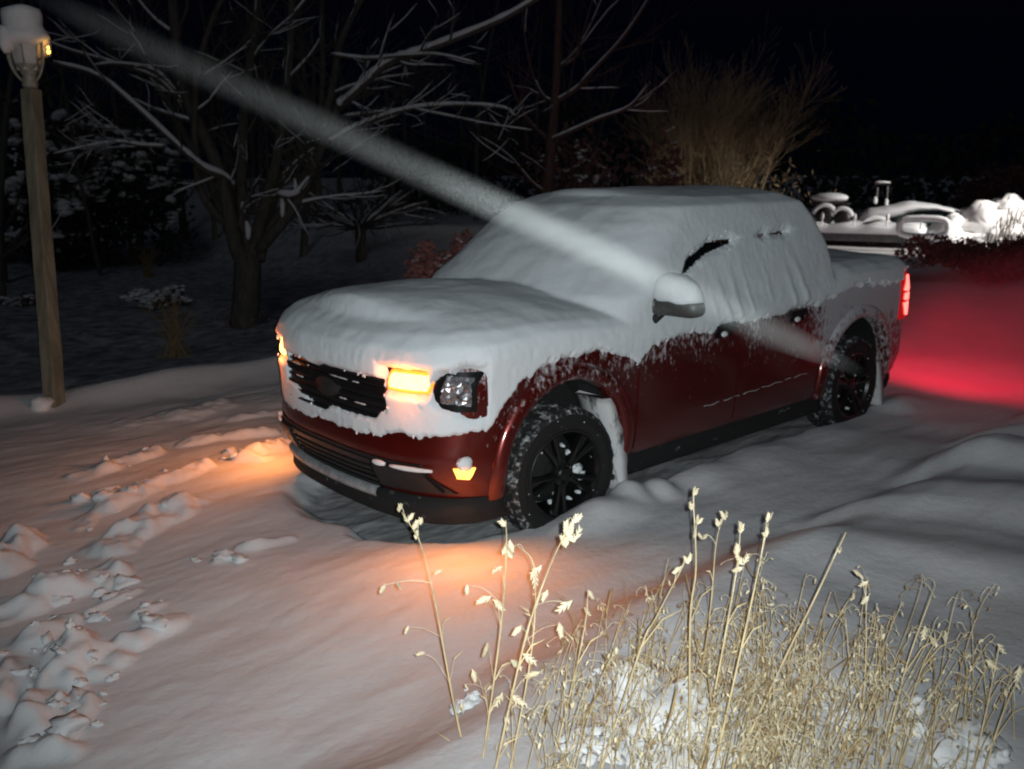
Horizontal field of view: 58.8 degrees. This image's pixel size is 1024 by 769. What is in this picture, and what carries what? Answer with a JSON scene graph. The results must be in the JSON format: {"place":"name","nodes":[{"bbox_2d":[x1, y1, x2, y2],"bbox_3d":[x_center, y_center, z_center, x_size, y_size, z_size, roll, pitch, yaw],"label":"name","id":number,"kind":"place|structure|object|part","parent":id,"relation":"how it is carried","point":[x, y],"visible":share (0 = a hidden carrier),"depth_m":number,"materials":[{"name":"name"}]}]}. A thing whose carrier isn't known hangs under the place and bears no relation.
{"place":"outdoors","nodes":[
{"label":"outdoors","id":0,"kind":"place"},
{"bbox_2d":[0,176,1023,768],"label":"ground","id":1,"kind":"structure","parent":0,"point":[288,644],"depth_m":4.43,"materials":[{"name":"white snow"}]},
{"bbox_2d":[4,194,25,261],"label":"evergreen shrub","id":2,"kind":"object","parent":1,"relation":"on","point":[7,213],"visible":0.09,"depth_m":29.80,"materials":[{"name":"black plant"}]},
{"bbox_2d":[0,292,35,306],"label":"snowy plant","id":3,"kind":"object","parent":1,"relation":"on","point":[25,299],"visible":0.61,"depth_m":20.78,"materials":[{"name":"grey plant"}]},
{"bbox_2d":[0,4,65,411],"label":"lamp post","id":4,"kind":"object","parent":1,"relation":"on","point":[25,38],"visible":0.98,"depth_m":7.30,"materials":[{"name":"brown wood"}]},
{"bbox_2d":[2,91,197,270],"bbox_3d":[-13.484,-6.538,29.095,7.287,5.601,6.384,-12,18,-40],"label":"evergreen shrub","id":5,"kind":"object","parent":1,"relation":"on","point":[116,186],"visible":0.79,"depth_m":28.30,"materials":[{"name":"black plant"}]},
{"bbox_2d":[0,431,285,744],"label":"snow crumbs","id":6,"kind":"object","parent":1,"relation":"on","point":[72,720],"visible":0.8,"depth_m":3.81,"materials":[{"name":"white snow"}]},
{"bbox_2d":[125,245,161,277],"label":"dry tuft","id":7,"kind":"object","parent":1,"relation":"on","point":[147,267],"visible":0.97,"depth_m":26.05,"materials":[{"name":"brown plant"}]},
{"bbox_2d":[119,284,193,309],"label":"snowy plant","id":8,"kind":"object","parent":1,"relation":"on","point":[142,295],"visible":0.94,"depth_m":19.77,"materials":[{"name":"white plant"}]},
{"bbox_2d":[138,294,228,359],"bbox_3d":[-4.754,-0.813,13.029,0.987,0.950,1.501,-12,18,-40],"label":"dry tuft","id":9,"kind":"object","parent":1,"relation":"on","point":[176,341],"visible":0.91,"depth_m":13.08,"materials":[{"name":"brown plant"}]},
{"bbox_2d":[0,0,561,332],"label":"bare tree","id":10,"kind":"object","parent":1,"relation":"on","point":[248,246],"visible":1,"depth_m":16.88,"materials":[{"name":"grey plant"}]},
{"bbox_2d":[0,0,654,302],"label":"wood","id":11,"kind":"object","parent":1,"relation":"on","point":[7,97],"visible":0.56,"depth_m":33.50,"materials":[{"name":"grey plant"}]},
{"bbox_2d":[261,128,488,271],"bbox_3d":[-4.467,-5.343,25.885,5.562,3.996,5.866,-8,15,-30],"label":"bare tree","id":12,"kind":"object","parent":1,"relation":"on","point":[344,220],"visible":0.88,"depth_m":25.79,"materials":[{"name":"grey plant"}]},
{"bbox_2d":[379,503,464,740],"bbox_3d":[-0.232,0.813,2.793,0.347,0.867,0.137,10,17,36],"label":"grass stalk","id":13,"kind":"object","parent":1,"relation":"on","point":[415,525],"depth_m":2.79,"materials":[{"name":"plant"}]},
{"bbox_2d":[403,229,473,279],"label":"red leaf shrub","id":14,"kind":"object","parent":1,"relation":"on","point":[423,265],"visible":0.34,"depth_m":11.70,"materials":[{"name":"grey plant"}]},
{"bbox_2d":[449,688,481,714],"bbox_3d":[-0.157,1.086,3.105,0.146,0.060,0.125,-12,18,-40],"label":"snow lump","id":15,"kind":"object","parent":1,"relation":"on","point":[470,699],"visible":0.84,"depth_m":3.09,"materials":[{"name":"white snow"}]},
{"bbox_2d":[464,518,522,757],"bbox_3d":[-0.062,0.790,2.671,0.227,0.761,0.158,-12,18,-40],"label":"grass stalk","id":16,"kind":"object","parent":1,"relation":"on","point":[486,599],"depth_m":2.67,"materials":[{"name":"plant"}]},
{"bbox_2d":[503,540,548,768],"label":"grass stalk","id":17,"kind":"object","parent":1,"relation":"on","point":[534,574],"depth_m":2.54,"materials":[{"name":"plant"}]},
{"bbox_2d":[494,513,582,768],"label":"grass stalk","id":18,"kind":"object","parent":1,"relation":"on","point":[567,536],"depth_m":2.50,"materials":[{"name":"plant"}]},
{"bbox_2d":[440,0,698,193],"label":"bare tree","id":19,"kind":"object","parent":1,"relation":"on","point":[552,137],"visible":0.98,"depth_m":16.72,"materials":[{"name":"brown plant"}]},
{"bbox_2d":[555,590,605,756],"bbox_3d":[0.161,0.902,2.645,0.240,0.596,0.088,-12,18,-40],"label":"grass stalk","id":20,"kind":"object","parent":1,"relation":"on","point":[586,612],"depth_m":2.63,"materials":[{"name":"plant"}]},
{"bbox_2d":[557,723,626,767],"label":"snow lump","id":21,"kind":"object","parent":1,"relation":"on","point":[598,748],"visible":0.59,"depth_m":2.65,"materials":[{"name":"white snow"}]},
{"bbox_2d":[276,185,909,529],"bbox_3d":[0.837,-0.440,6.402,4.944,1.865,2.422,-12,18,-40],"label":"pickup truck","id":22,"kind":"object","parent":1,"relation":"on","point":[557,353],"visible":0.99,"depth_m":5.16,"materials":[{"name":"red paint"}]},
{"bbox_3d":[1.073,-0.032,5.497,0.955,0.685,0.086,-12,18,-40],"label":"door","id":23,"kind":"part","parent":22,"relation":"part of","materials":[{"name":"red paint"}]},
{"bbox_3d":[1.746,-0.174,6.078,0.815,0.685,0.085,-12,18,-40],"label":"door","id":24,"kind":"part","parent":22,"relation":"part of","materials":[{"name":"red paint"}]},
{"bbox_2d":[590,657,619,689],"bbox_3d":[0.362,0.988,3.072,0.198,0.091,0.178,2,13,8],"label":"snow lump","id":25,"kind":"object","parent":1,"relation":"on","point":[598,669],"visible":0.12,"depth_m":3.06,"materials":[{"name":"white snow"}]},
{"bbox_2d":[526,114,689,192],"bbox_3d":[2.302,-4.168,19.765,3.618,3.351,2.425,-4,14,-16],"label":"red leaf shrub","id":26,"kind":"object","parent":1,"relation":"on","point":[572,170],"visible":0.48,"depth_m":19.63,"materials":[{"name":"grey plant"}]},
{"bbox_2d":[600,553,691,768],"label":"grass stalk","id":27,"kind":"object","parent":1,"relation":"on","point":[688,559],"depth_m":2.58,"materials":[{"name":"plant"}]},
{"bbox_2d":[589,656,760,768],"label":"snow lump","id":28,"kind":"object","parent":1,"relation":"on","point":[668,698],"visible":0.54,"depth_m":2.77,"materials":[{"name":"white snow"}]},
{"bbox_2d":[343,85,1023,216],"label":"brush","id":29,"kind":"object","parent":1,"relation":"on","point":[901,191],"visible":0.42,"depth_m":40.83,"materials":[{"name":"black plant"}]},
{"bbox_2d":[682,486,713,762],"bbox_3d":[0.541,0.748,2.637,0.093,0.866,0.274,3,14,12],"label":"grass stalk","id":30,"kind":"object","parent":1,"relation":"on","point":[692,506],"depth_m":2.63,"materials":[{"name":"plant"}]},
{"bbox_2d":[698,511,727,675],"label":"grass stalk","id":31,"kind":"object","parent":1,"relation":"on","point":[717,523],"depth_m":2.90,"materials":[{"name":"plant"}]},
{"bbox_2d":[690,521,750,768],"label":"grass stalk","id":32,"kind":"object","parent":1,"relation":"on","point":[737,552],"depth_m":2.54,"materials":[{"name":"plant"}]},
{"bbox_2d":[686,696,762,768],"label":"snow lump","id":33,"kind":"object","parent":1,"relation":"on","point":[713,748],"visible":0.19,"depth_m":2.62,"materials":[{"name":"white snow"}]},
{"bbox_2d":[608,10,845,219],"bbox_3d":[6.163,-7.375,26.024,6.628,6.265,6.274,0,13,3],"label":"twiggy tree","id":34,"kind":"object","parent":1,"relation":"on","point":[716,165],"visible":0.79,"depth_m":25.86,"materials":[{"name":"beige plant"}]},
{"bbox_2d":[713,512,772,768],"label":"grass stalk","id":35,"kind":"object","parent":1,"relation":"on","point":[766,533],"depth_m":2.43,"materials":[{"name":"plant"}]},
{"bbox_2d":[464,552,1023,768],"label":"dry grass","id":36,"kind":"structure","parent":1,"relation":"on","point":[772,736],"depth_m":2.59,"materials":[{"name":"plant"}]},
{"bbox_2d":[733,532,846,768],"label":"grass stalk","id":37,"kind":"object","parent":1,"relation":"on","point":[779,669],"depth_m":2.53,"materials":[{"name":"plant"}]},
{"bbox_2d":[773,732,828,768],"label":"snow lump","id":38,"kind":"object","parent":1,"relation":"on","point":[805,753],"visible":0.43,"depth_m":2.61,"materials":[{"name":"white snow"}]},
{"bbox_2d":[824,699,872,729],"bbox_3d":[1.023,1.013,2.772,0.152,0.062,0.139,-12,18,-40],"label":"snow lump","id":39,"kind":"object","parent":1,"relation":"on","point":[836,712],"visible":0.6,"depth_m":2.74,"materials":[{"name":"white snow"}]},
{"bbox_2d":[845,570,869,758],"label":"grass stalk","id":40,"kind":"object","parent":1,"relation":"on","point":[865,598],"depth_m":2.65,"materials":[{"name":"plant"}]},
{"bbox_2d":[815,212,927,245],"bbox_3d":[8.125,-3.913,22.672,4.092,0.816,1.610,7,15,30],"label":"flatbed trailer","id":41,"kind":"object","parent":1,"relation":"on","point":[869,233],"visible":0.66,"depth_m":21.72,"materials":[{"name":"grey paint"}]},
{"bbox_2d":[810,193,853,223],"bbox_3d":[7.986,-4.367,22.602,1.150,0.797,0.674,7,15,30],"label":"riding mower","id":42,"kind":"object","parent":41,"relation":"on","point":[825,202],"visible":0.88,"depth_m":22.36,"materials":[{"name":"white plastic"}]},
{"bbox_2d":[857,181,959,242],"bbox_3d":[10.250,-4.301,22.920,2.900,1.632,1.240,5,15,23],"label":"tractor","id":43,"kind":"object","parent":41,"relation":"on","point":[899,210],"visible":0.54,"depth_m":22.73,"materials":[{"name":"white paint"}]},
{"bbox_2d":[896,215,951,250],"bbox_3d":[9.233,-3.341,20.424,1.147,0.929,0.151,7,15,27],"label":"loop rail","id":44,"kind":"object","parent":41,"relation":"attached to","point":[903,235],"visible":0.84,"depth_m":20.34,"materials":[{"name":"grey paint"}]},
{"bbox_2d":[880,586,938,768],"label":"grass stalk","id":45,"kind":"object","parent":1,"relation":"on","point":[889,734],"depth_m":2.54,"materials":[{"name":"plant"}]},
{"bbox_2d":[894,626,954,756],"bbox_3d":[1.172,0.949,2.659,0.291,0.464,0.072,-9,16,-34],"label":"grass stalk","id":46,"kind":"object","parent":1,"relation":"on","point":[923,635],"depth_m":2.64,"materials":[{"name":"plant"}]},
{"bbox_2d":[901,693,1013,768],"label":"snow lump","id":47,"kind":"object","parent":1,"relation":"on","point":[1002,752],"visible":0.8,"depth_m":2.56,"materials":[{"name":"white snow"}]},
{"bbox_2d":[893,233,1023,284],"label":"dark hedge","id":48,"kind":"object","parent":1,"relation":"on","point":[1005,256],"visible":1,"depth_m":14.73,"materials":[{"name":"black plant"}]},
{"bbox_2d":[926,193,1023,246],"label":"snow heap","id":49,"kind":"object","parent":1,"relation":"on","point":[992,220],"visible":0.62,"depth_m":21.22,"materials":[{"name":"white snow"}]},
{"bbox_2d":[948,158,1023,209],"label":"dark shrub","id":50,"kind":"object","parent":1,"relation":"on","point":[987,186],"visible":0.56,"depth_m":29.87,"materials":[{"name":"black plant"}]},
{"bbox_2d":[972,644,1014,768],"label":"grass stalk","id":51,"kind":"object","parent":1,"relation":"on","point":[990,663],"depth_m":2.45,"materials":[{"name":"plant"}]},
{"bbox_2d":[973,666,1023,768],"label":"grass stalk","id":52,"kind":"object","parent":1,"relation":"on","point":[1016,677],"depth_m":2.33,"materials":[{"name":"plant"}]},
{"bbox_2d":[0,0,1023,179],"label":"sky","id":53,"kind":"structure","parent":0,"point":[936,67],"materials":[{"name":"black"}]}
]}

